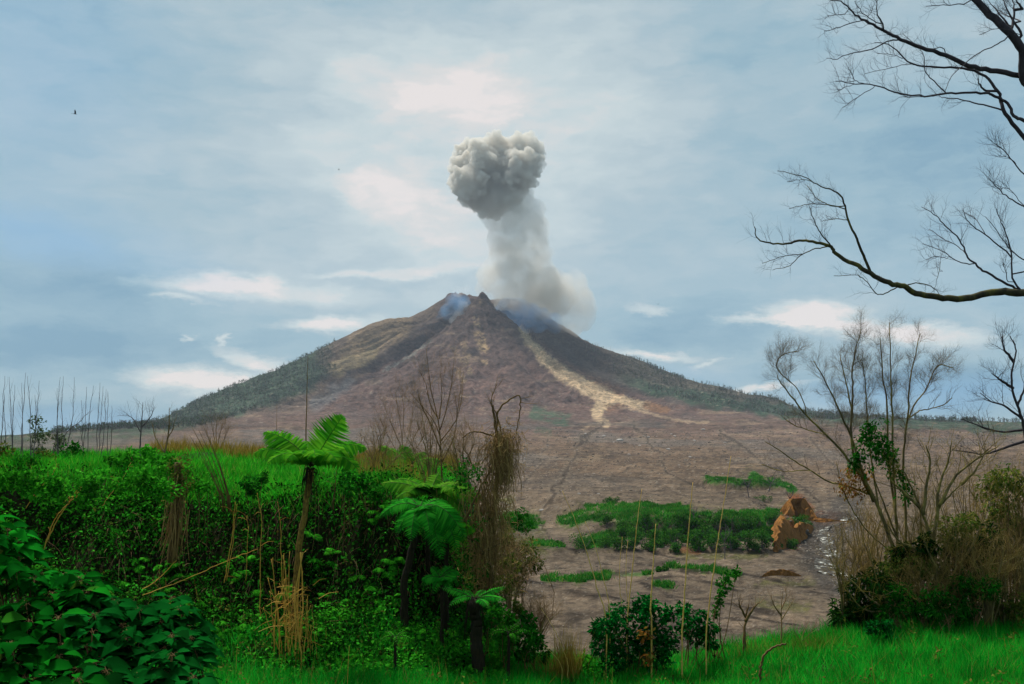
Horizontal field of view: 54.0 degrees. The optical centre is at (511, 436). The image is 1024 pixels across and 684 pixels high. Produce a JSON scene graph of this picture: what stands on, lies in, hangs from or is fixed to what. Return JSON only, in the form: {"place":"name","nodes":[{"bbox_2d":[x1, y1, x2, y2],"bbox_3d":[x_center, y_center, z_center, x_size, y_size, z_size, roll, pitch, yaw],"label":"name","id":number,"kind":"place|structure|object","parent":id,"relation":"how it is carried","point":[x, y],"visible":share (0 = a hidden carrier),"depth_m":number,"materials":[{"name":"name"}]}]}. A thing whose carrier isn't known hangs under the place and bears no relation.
{"place":"outdoors","nodes":[
{"label":"outdoors","id":0,"kind":"place"},
{"bbox_2d":[0,445,460,516],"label":"bank top grass","id":1,"kind":"structure","parent":0,"point":[92,460],"depth_m":25.22,"materials":[{"name":"plant"}]},
{"bbox_2d":[148,433,461,475],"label":"dry grass","id":2,"kind":"structure","parent":0,"point":[183,445],"depth_m":39.11,"materials":[{"name":"plant"}]},
{"bbox_2d":[0,451,1018,683],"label":"ground","id":3,"kind":"structure","parent":0,"point":[13,497],"depth_m":22.46,"materials":[{"name":"plant"}]},
{"bbox_2d":[0,374,40,456],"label":"dead sapling clump","id":4,"kind":"object","parent":3,"relation":"on","point":[12,431],"visible":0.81,"depth_m":29.93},
{"bbox_2d":[1,452,43,467],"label":"shrub","id":5,"kind":"object","parent":3,"relation":"on","point":[26,457],"visible":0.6,"depth_m":24.69,"materials":[{"name":"green plant"}]},
{"bbox_2d":[27,415,53,456],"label":"leafy sapling","id":6,"kind":"object","parent":3,"relation":"on","point":[38,435],"visible":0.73,"depth_m":30.87,"materials":[{"name":"green plant"}]},
{"bbox_2d":[0,506,124,683],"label":"broadleaf bush","id":7,"kind":"object","parent":3,"relation":"on","point":[42,641],"visible":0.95,"depth_m":11.63,"materials":[{"name":"green plant"}]},
{"bbox_2d":[57,440,84,458],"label":"shrub","id":8,"kind":"object","parent":3,"relation":"on","point":[74,447],"visible":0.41,"depth_m":29.14,"materials":[{"name":"green plant"}]},
{"bbox_2d":[53,382,88,454],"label":"dead sapling clump","id":9,"kind":"object","parent":3,"relation":"on","point":[65,424],"visible":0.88,"depth_m":31.16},
{"bbox_2d":[80,387,114,456],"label":"dead sapling clump","id":10,"kind":"object","parent":3,"relation":"on","point":[97,426],"visible":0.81,"depth_m":31.81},
{"bbox_2d":[113,398,155,455],"bbox_3d":[-12.805,-0.252,34.012,1.524,2.442,0.827,0,0,-21],"label":"bare tree","id":11,"kind":"object","parent":3,"relation":"on","point":[140,429],"visible":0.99,"depth_m":34.02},
{"bbox_2d":[102,444,176,469],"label":"shrub","id":12,"kind":"object","parent":3,"relation":"on","point":[150,452],"visible":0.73,"depth_m":24.87,"materials":[{"name":"green plant"}]},
{"bbox_2d":[57,591,225,683],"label":"broadleaf bush","id":13,"kind":"object","parent":3,"relation":"on","point":[184,655],"visible":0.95,"depth_m":11.53,"materials":[{"name":"green plant"}]},
{"bbox_2d":[153,456,194,498],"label":"shrub","id":14,"kind":"object","parent":3,"relation":"on","point":[161,469],"visible":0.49,"depth_m":23.73,"materials":[{"name":"green plant"}]},
{"bbox_2d":[154,453,194,565],"bbox_3d":[-6.982,1.510,20.864,0.805,2.377,0.754,0,0,-24],"label":"vine wrapped stump","id":15,"kind":"object","parent":3,"relation":"on","point":[175,518],"visible":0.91,"depth_m":20.88,"materials":[{"name":"brown plant"}]},
{"bbox_2d":[183,467,215,556],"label":"shrub","id":16,"kind":"object","parent":3,"relation":"on","point":[206,487],"visible":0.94,"depth_m":22.60,"materials":[{"name":"green plant"}]},
{"bbox_2d":[190,425,230,513],"bbox_3d":[-6.551,0.733,21.948,1.241,1.959,0.537,0,0,26],"label":"dry cane bunch","id":17,"kind":"object","parent":3,"relation":"on","point":[227,497],"visible":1,"depth_m":21.89,"materials":[{"name":"brown plant"}]},
{"bbox_2d":[196,407,237,445],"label":"bare tree","id":18,"kind":"object","parent":3,"relation":"on","point":[217,422],"visible":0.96,"depth_m":42.00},
{"bbox_2d":[0,471,458,644],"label":"hanging creeper stems","id":19,"kind":"object","parent":3,"relation":"on","point":[259,552],"visible":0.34,"depth_m":22.14,"materials":[{"name":"plant"}]},
{"bbox_2d":[238,469,269,568],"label":"shrub","id":20,"kind":"object","parent":3,"relation":"on","point":[250,487],"visible":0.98,"depth_m":22.23,"materials":[{"name":"green plant"}]},
{"bbox_2d":[0,462,516,682],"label":"herbs","id":21,"kind":"object","parent":3,"relation":"on","point":[51,492],"visible":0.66,"depth_m":20.01,"materials":[{"name":"green plant"}]},
{"bbox_2d":[0,458,522,678],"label":"bank creepers","id":22,"kind":"object","parent":3,"relation":"on","point":[267,551],"visible":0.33,"depth_m":22.02,"materials":[{"name":"green plant"}]},
{"bbox_2d":[255,552,333,668],"bbox_3d":[-4.410,3.425,19.758,1.543,2.436,1.264,0,0,38],"label":"dry stalk thicket","id":23,"kind":"object","parent":3,"relation":"on","point":[300,628],"visible":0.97,"depth_m":19.58,"materials":[{"name":"plant"}]},
{"bbox_2d":[253,412,366,641],"bbox_3d":[-4.039,1.833,20.207,2.178,4.645,1.590,0,0,19],"label":"tree fern","id":24,"kind":"object","parent":3,"relation":"on","point":[324,450],"visible":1,"depth_m":20.14,"materials":[{"name":"plant"}]},
{"bbox_2d":[334,468,383,540],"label":"shrub","id":25,"kind":"object","parent":3,"relation":"on","point":[346,484],"visible":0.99,"depth_m":22.03,"materials":[{"name":"green plant"}]},
{"bbox_2d":[355,406,418,471],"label":"bare shrub","id":26,"kind":"object","parent":3,"relation":"on","point":[380,449],"visible":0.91,"depth_m":25.50,"materials":[{"name":"brown plant"}]},
{"bbox_2d":[376,631,414,675],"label":"tree","id":27,"kind":"object","parent":3,"relation":"on","point":[395,649],"visible":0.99,"depth_m":18.88,"materials":[{"name":"green plant"}]},
{"bbox_2d":[370,372,437,467],"bbox_3d":[-3.122,-0.389,29.048,2.322,3.400,1.218,0,0,-11],"label":"bare tree","id":28,"kind":"object","parent":3,"relation":"on","point":[402,416],"visible":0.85,"depth_m":28.97,"materials":[{"name":"wood"}]},
{"bbox_2d":[378,445,440,473],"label":"tree fern","id":29,"kind":"object","parent":3,"relation":"on","point":[405,455],"visible":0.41,"depth_m":27.50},
{"bbox_2d":[356,442,470,575],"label":"reed grass","id":30,"kind":"structure","parent":3,"relation":"on","point":[410,469],"depth_m":25.39,"materials":[{"name":"plant"}]},
{"bbox_2d":[380,497,466,630],"bbox_3d":[-1.778,2.650,20.259,1.801,2.801,1.323,0,0,0],"label":"tree fern","id":31,"kind":"object","parent":3,"relation":"on","point":[416,515],"visible":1,"depth_m":20.01,"materials":[{"name":"plant"}]},
{"bbox_2d":[381,473,481,593],"bbox_3d":[-1.682,2.079,21.305,2.208,2.551,1.229,0,0,0],"label":"tree fern","id":32,"kind":"object","parent":3,"relation":"on","point":[409,487],"visible":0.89,"depth_m":21.16,"materials":[{"name":"plant"}]},
{"bbox_2d":[400,400,465,482],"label":"bare shrub","id":33,"kind":"object","parent":3,"relation":"on","point":[427,453],"visible":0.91,"depth_m":24.95,"materials":[{"name":"brown plant"}]},
{"bbox_2d":[400,329,477,480],"bbox_3d":[-1.852,-0.348,25.837,2.121,5.237,1.237,0,0,0],"label":"bare tree","id":34,"kind":"object","parent":3,"relation":"on","point":[441,384],"visible":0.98,"depth_m":25.87,"materials":[{"name":"brown plant"}]},
{"bbox_2d":[421,565,458,648],"bbox_3d":[-1.429,3.468,19.993,0.750,1.770,0.590,0,0,0],"label":"tree","id":35,"kind":"object","parent":3,"relation":"on","point":[449,575],"visible":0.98,"depth_m":19.97,"materials":[{"name":"plant"}]},
{"bbox_2d":[435,510,475,638],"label":"tree fern","id":36,"kind":"object","parent":3,"relation":"on","point":[471,530],"visible":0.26,"depth_m":20.55,"materials":[{"name":"plant"}]},
{"bbox_2d":[433,411,488,566],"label":"bare shrub","id":37,"kind":"object","parent":3,"relation":"on","point":[456,455],"visible":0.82,"depth_m":23.49,"materials":[{"name":"brown plant"}]},
{"bbox_2d":[440,586,505,675],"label":"tree fern","id":38,"kind":"object","parent":3,"relation":"on","point":[474,605],"visible":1,"depth_m":19.21,"materials":[{"name":"plant"}]},
{"bbox_2d":[447,599,504,655],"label":"shrub","id":39,"kind":"object","parent":3,"relation":"on","point":[487,617],"visible":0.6,"depth_m":19.59,"materials":[{"name":"green plant"}]},
{"bbox_2d":[457,550,523,634],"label":"scrub","id":40,"kind":"object","parent":3,"relation":"on","point":[510,576],"visible":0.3,"depth_m":21.33,"materials":[{"name":"brown plant"}]},
{"bbox_2d":[436,373,550,628],"bbox_3d":[-0.401,1.327,20.869,2.154,5.396,1.542,0,0,-25],"label":"vine draped tree","id":41,"kind":"object","parent":3,"relation":"on","point":[501,460],"visible":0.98,"depth_m":20.77,"materials":[{"name":"brown plant"}]},
{"bbox_2d":[461,534,529,639],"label":"bare shrub","id":42,"kind":"object","parent":3,"relation":"on","point":[496,566],"visible":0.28,"depth_m":21.30,"materials":[{"name":"brown plant"}]},
{"bbox_2d":[487,604,522,669],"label":"shrub","id":43,"kind":"object","parent":3,"relation":"on","point":[501,638],"visible":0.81,"depth_m":19.85,"materials":[{"name":"green plant"}]},
{"bbox_2d":[487,623,527,683],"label":"tree","id":44,"kind":"object","parent":3,"relation":"on","point":[508,648],"visible":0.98,"depth_m":19.18,"materials":[{"name":"green plant"}]},
{"bbox_2d":[506,598,524,666],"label":"shrub","id":45,"kind":"object","parent":3,"relation":"on","point":[518,607],"visible":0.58,"depth_m":20.07,"materials":[{"name":"green plant"}]},
{"bbox_2d":[496,517,544,630],"bbox_3d":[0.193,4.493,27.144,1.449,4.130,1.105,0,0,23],"label":"scrub","id":46,"kind":"object","parent":3,"relation":"on","point":[527,558],"visible":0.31,"depth_m":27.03,"materials":[{"name":"brown plant"}]},
{"bbox_2d":[493,507,557,638],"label":"scrub","id":47,"kind":"object","parent":3,"relation":"on","point":[522,518],"visible":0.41,"depth_m":29.77,"materials":[{"name":"green plant"}]},
{"bbox_2d":[496,582,568,672],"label":"bare shrub","id":48,"kind":"object","parent":3,"relation":"on","point":[541,621],"visible":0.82,"depth_m":20.12,"materials":[{"name":"brown plant"}]},
{"bbox_2d":[513,610,552,674],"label":"shrub","id":49,"kind":"object","parent":3,"relation":"on","point":[531,639],"visible":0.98,"depth_m":19.73,"materials":[{"name":"green plant"}]},
{"bbox_2d":[522,643,567,680],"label":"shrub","id":50,"kind":"object","parent":3,"relation":"on","point":[545,664],"visible":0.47,"depth_m":19.86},
{"bbox_2d":[545,623,597,683],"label":"dry grass clump","id":51,"kind":"object","parent":3,"relation":"on","point":[569,667],"visible":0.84,"depth_m":19.65,"materials":[{"name":"plant"}]},
{"bbox_2d":[563,648,602,679],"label":"shrub","id":52,"kind":"object","parent":3,"relation":"on","point":[593,666],"visible":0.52,"depth_m":19.67,"materials":[{"name":"green plant"}]},
{"bbox_2d":[562,491,607,678],"bbox_3d":[1.422,2.981,19.599,0.884,3.836,0.037,0,0,0],"label":"dry cane","id":53,"kind":"object","parent":3,"relation":"on","point":[596,587],"visible":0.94,"depth_m":19.59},
{"bbox_2d":[169,596,1023,683],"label":"meadow weeds","id":54,"kind":"object","parent":3,"relation":"on","point":[766,675],"visible":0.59,"depth_m":19.18,"materials":[{"name":"green plant"}]},
{"bbox_2d":[587,592,683,679],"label":"bush","id":55,"kind":"object","parent":3,"relation":"on","point":[599,631],"visible":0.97,"depth_m":19.86,"materials":[{"name":"green plant"}]},
{"bbox_2d":[650,525,655,678],"bbox_3d":[2.764,3.298,19.702,0.128,3.171,0.052,0,0,0],"label":"dry cane","id":56,"kind":"object","parent":3,"relation":"on","point":[651,600],"visible":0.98,"depth_m":19.69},
{"bbox_2d":[681,483,692,676],"bbox_3d":[3.417,2.875,19.599,0.241,3.962,0.046,0,0,0],"label":"dry cane","id":57,"kind":"object","parent":3,"relation":"on","point":[684,597],"visible":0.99,"depth_m":19.59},
{"bbox_2d":[673,600,719,669],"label":"bush","id":58,"kind":"object","parent":3,"relation":"on","point":[700,633],"visible":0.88,"depth_m":20.26,"materials":[{"name":"green plant"}]},
{"bbox_2d":[705,457,730,673],"bbox_3d":[4.045,2.593,19.698,0.509,4.416,0.041,0,0,0],"label":"dry cane","id":59,"kind":"object","parent":3,"relation":"on","point":[712,580],"visible":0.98,"depth_m":19.69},
{"bbox_2d":[709,564,740,662],"bbox_3d":[4.331,3.744,20.898,0.725,2.148,0.900,0,0,35],"label":"leafy sapling","id":60,"kind":"object","parent":3,"relation":"on","point":[721,584],"visible":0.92,"depth_m":20.77,"materials":[{"name":"green plant"}]},
{"bbox_2d":[729,590,763,653],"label":"bare tree","id":61,"kind":"object","parent":3,"relation":"on","point":[746,616],"visible":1,"depth_m":20.97,"materials":[{"name":"brown plant"}]},
{"bbox_2d":[765,584,802,642],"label":"bare tree","id":62,"kind":"object","parent":3,"relation":"on","point":[782,607],"visible":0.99,"depth_m":21.27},
{"bbox_2d":[749,625,865,655],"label":"grass tuft","id":63,"kind":"object","parent":3,"relation":"on","point":[812,641],"visible":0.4,"depth_m":20.73,"materials":[{"name":"plant"}]},
{"bbox_2d":[812,508,879,615],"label":"bare shrub","id":64,"kind":"object","parent":3,"relation":"on","point":[839,579],"visible":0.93,"depth_m":22.29,"materials":[{"name":"brown plant"}]},
{"bbox_2d":[827,530,883,595],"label":"bare shrub","id":65,"kind":"object","parent":3,"relation":"on","point":[858,566],"visible":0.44,"depth_m":24.48,"materials":[{"name":"brown plant"}]},
{"bbox_2d":[756,303,968,621],"bbox_3d":[8.084,0.674,23.082,5.159,7.544,1.605,0,0,0],"label":"bare tree","id":66,"kind":"object","parent":3,"relation":"on","point":[857,468],"visible":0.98,"depth_m":23.05,"materials":[{"name":"brown plant"}]},
{"bbox_2d":[832,484,900,605],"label":"bare shrub","id":67,"kind":"object","parent":3,"relation":"on","point":[858,523],"visible":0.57,"depth_m":24.77,"materials":[{"name":"brown plant"}]},
{"bbox_2d":[737,0,1023,301],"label":"overhanging tree","id":68,"kind":"object","parent":3,"relation":"on","point":[1006,29],"visible":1,"depth_m":13.84,"materials":[{"name":"brown plant"}]},
{"bbox_2d":[863,618,898,643],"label":"shrub","id":69,"kind":"object","parent":3,"relation":"on","point":[886,626],"visible":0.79,"depth_m":20.46,"materials":[{"name":"green plant"}]},
{"bbox_2d":[856,485,911,616],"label":"bare shrub","id":70,"kind":"object","parent":3,"relation":"on","point":[885,544],"visible":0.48,"depth_m":23.55,"materials":[{"name":"brown plant"}]},
{"bbox_2d":[865,581,923,630],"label":"thicket bush","id":71,"kind":"object","parent":3,"relation":"on","point":[895,610],"visible":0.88,"depth_m":21.33,"materials":[{"name":"green plant"}]},
{"bbox_2d":[878,539,935,624],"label":"thicket bush","id":72,"kind":"object","parent":3,"relation":"on","point":[886,567],"visible":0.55,"depth_m":22.05,"materials":[{"name":"green plant"}]},
{"bbox_2d":[880,497,947,618],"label":"bare shrub","id":73,"kind":"object","parent":3,"relation":"on","point":[910,532],"visible":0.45,"depth_m":22.61,"materials":[{"name":"brown plant"}]},
{"bbox_2d":[827,522,1006,632],"bbox_3d":[9.030,3.244,22.537,4.200,2.722,2.508,0,0,0],"label":"thicket bush","id":74,"kind":"object","parent":3,"relation":"on","point":[838,618],"visible":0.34,"depth_m":22.15,"materials":[{"name":"green plant"}]},
{"bbox_2d":[880,455,955,560],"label":"bare shrub","id":75,"kind":"object","parent":3,"relation":"on","point":[917,516],"visible":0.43,"depth_m":25.57,"materials":[{"name":"brown plant"}]},
{"bbox_2d":[883,551,965,633],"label":"bare shrub","id":76,"kind":"object","parent":3,"relation":"on","point":[910,573],"visible":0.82,"depth_m":21.58,"materials":[{"name":"brown plant"}]},
{"bbox_2d":[830,517,1023,627],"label":"bush","id":77,"kind":"object","parent":3,"relation":"on","point":[876,579],"visible":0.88,"depth_m":21.59,"materials":[{"name":"brown plant"}]},
{"bbox_2d":[864,421,1005,625],"bbox_3d":[9.424,1.912,22.330,3.444,4.846,1.380,0,0,0],"label":"bare tree","id":78,"kind":"object","parent":3,"relation":"on","point":[941,502],"visible":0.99,"depth_m":22.22,"materials":[{"name":"brown plant"}]},
{"bbox_2d":[911,583,981,633],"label":"thicket bush","id":79,"kind":"object","parent":3,"relation":"on","point":[934,608],"visible":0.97,"depth_m":21.16,"materials":[{"name":"green plant"}]},
{"bbox_2d":[904,513,989,625],"bbox_3d":[9.524,2.959,21.835,2.032,2.736,1.069,0,0,-7],"label":"bare shrub","id":80,"kind":"object","parent":3,"relation":"on","point":[937,537],"visible":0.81,"depth_m":21.87,"materials":[{"name":"brown plant"}]},
{"bbox_2d":[914,510,984,620],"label":"thicket bush","id":81,"kind":"object","parent":3,"relation":"on","point":[971,516],"visible":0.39,"depth_m":22.40,"materials":[{"name":"green plant"}]},
{"bbox_2d":[928,457,1005,606],"bbox_3d":[10.427,2.299,22.998,1.976,4.035,1.153,0,0,0],"label":"bare shrub","id":82,"kind":"object","parent":3,"relation":"on","point":[963,500],"visible":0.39,"depth_m":22.99,"materials":[{"name":"brown plant"}]},
{"bbox_2d":[944,557,1002,628],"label":"thicket bush","id":83,"kind":"object","parent":3,"relation":"on","point":[991,587],"visible":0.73,"depth_m":21.41,"materials":[{"name":"green plant"}]},
{"bbox_2d":[946,445,1010,541],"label":"bare shrub","id":84,"kind":"object","parent":3,"relation":"on","point":[973,500],"visible":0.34,"depth_m":25.54,"materials":[{"name":"brown plant"}]},
{"bbox_2d":[944,517,1022,628],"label":"bare shrub","id":85,"kind":"object","parent":3,"relation":"on","point":[988,608],"visible":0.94,"depth_m":21.38,"materials":[{"name":"brown plant"}]},
{"bbox_2d":[948,313,1023,462],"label":"bare tree","id":86,"kind":"object","parent":3,"relation":"on","point":[1017,403],"visible":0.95,"depth_m":24.40,"materials":[{"name":"brown plant"}]},
{"bbox_2d":[964,449,1020,602],"bbox_3d":[11.451,2.380,23.979,1.827,4.502,1.234,0,0,0],"label":"bare shrub","id":87,"kind":"object","parent":3,"relation":"on","point":[973,495],"visible":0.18,"depth_m":23.89,"materials":[{"name":"brown plant"}]},
{"bbox_2d":[971,518,1023,623],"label":"bare shrub","id":88,"kind":"object","parent":3,"relation":"on","point":[1005,589],"visible":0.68,"depth_m":21.78,"materials":[{"name":"brown plant"}]},
{"bbox_2d":[972,462,1023,621],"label":"thicket bush","id":89,"kind":"object","parent":3,"relation":"on","point":[1009,485],"visible":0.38,"depth_m":22.93,"materials":[{"name":"green plant"}]},
{"bbox_2d":[983,585,1023,629],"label":"thicket bush","id":90,"kind":"object","parent":3,"relation":"on","point":[1014,609],"visible":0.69,"depth_m":21.68,"materials":[{"name":"green plant"}]},
{"bbox_2d":[990,460,1023,604],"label":"bare shrub","id":91,"kind":"object","parent":3,"relation":"on","point":[1021,570],"visible":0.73,"depth_m":22.61,"materials":[{"name":"brown plant"}]},
{"bbox_2d":[0,292,1022,436],"bbox_3d":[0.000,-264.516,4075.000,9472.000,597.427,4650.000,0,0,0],"label":"volcano","id":92,"kind":"structure","parent":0,"point":[527,349],"depth_m":3179.62},
{"bbox_2d":[51,338,1019,432],"bbox_3d":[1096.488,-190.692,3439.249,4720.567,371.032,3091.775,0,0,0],"label":"forest leaves","id":93,"kind":"object","parent":92,"relation":"on","point":[329,365],"visible":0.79,"depth_m":3233.51,"materials":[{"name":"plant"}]},
{"bbox_2d":[0,427,1023,654],"bbox_3d":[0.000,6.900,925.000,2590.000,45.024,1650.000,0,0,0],"label":"valley floor","id":94,"kind":"structure","parent":0,"point":[583,605],"depth_m":443.12,"materials":[{"name":"brown soil"}]},
{"bbox_2d":[568,531,595,549],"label":"valley bush","id":95,"kind":"object","parent":94,"relation":"on","point":[577,541],"visible":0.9,"depth_m":236.41,"materials":[{"name":"green plant"}]},
{"bbox_2d":[505,472,803,588],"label":"valley grass","id":96,"kind":"structure","parent":94,"relation":"on","point":[627,509],"depth_m":284.97,"materials":[{"name":"plant"}]},
{"bbox_2d":[664,528,684,545],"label":"valley bush","id":97,"kind":"object","parent":94,"relation":"on","point":[675,538],"visible":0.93,"depth_m":242.00,"materials":[{"name":"green plant"}]},
{"bbox_2d":[356,427,1022,602],"bbox_3d":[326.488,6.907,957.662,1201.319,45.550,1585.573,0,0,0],"label":"rubble","id":98,"kind":"object","parent":94,"relation":"on","point":[787,516],"visible":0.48,"depth_m":671.46,"materials":[{"name":"stone"}]},
{"bbox_2d":[701,531,723,549],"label":"valley bush","id":99,"kind":"object","parent":94,"relation":"on","point":[713,540],"visible":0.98,"depth_m":236.15,"materials":[{"name":"green plant"}]},
{"bbox_2d":[720,529,738,549],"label":"valley bush","id":100,"kind":"object","parent":94,"relation":"on","point":[728,541],"visible":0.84,"depth_m":236.69,"materials":[{"name":"green plant"}]},
{"bbox_2d":[739,529,757,550],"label":"valley bush","id":101,"kind":"object","parent":94,"relation":"on","point":[744,535],"visible":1,"depth_m":236.20,"materials":[{"name":"green plant"}]},
{"bbox_2d":[755,531,771,548],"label":"valley bush","id":102,"kind":"object","parent":94,"relation":"on","point":[765,541],"visible":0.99,"depth_m":237.52,"materials":[{"name":"green plant"}]},
{"bbox_2d":[780,498,848,521],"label":"earth cliff","id":103,"kind":"structure","parent":94,"relation":"on","point":[795,507],"depth_m":326.77,"materials":[{"name":"soil"}]},
{"bbox_2d":[0,0,1023,434],"label":"sky","id":104,"kind":"structure","parent":0,"point":[233,190],"materials":[{"name":"blue"}]},
{"bbox_2d":[1,598,1023,683],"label":"meadow grass","id":105,"kind":"structure","parent":0,"point":[960,667],"depth_m":19.29,"materials":[{"name":"plant"}]},
{"bbox_2d":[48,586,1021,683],"bbox_3d":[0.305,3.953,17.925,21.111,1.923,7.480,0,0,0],"label":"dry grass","id":106,"kind":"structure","parent":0,"point":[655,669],"depth_m":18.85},
{"bbox_2d":[762,569,800,576],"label":"earth cliff","id":107,"kind":"structure","parent":0,"point":[783,572],"depth_m":195.92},
{"bbox_2d":[771,515,812,551],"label":"earth cliff","id":108,"kind":"structure","parent":0,"point":[782,529],"depth_m":260.04,"materials":[{"name":"soil"}]},
{"bbox_2d":[814,516,856,579],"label":"river","id":109,"kind":"structure","parent":0,"point":[820,536],"depth_m":254.08,"materials":[{"name":"white liquid"}]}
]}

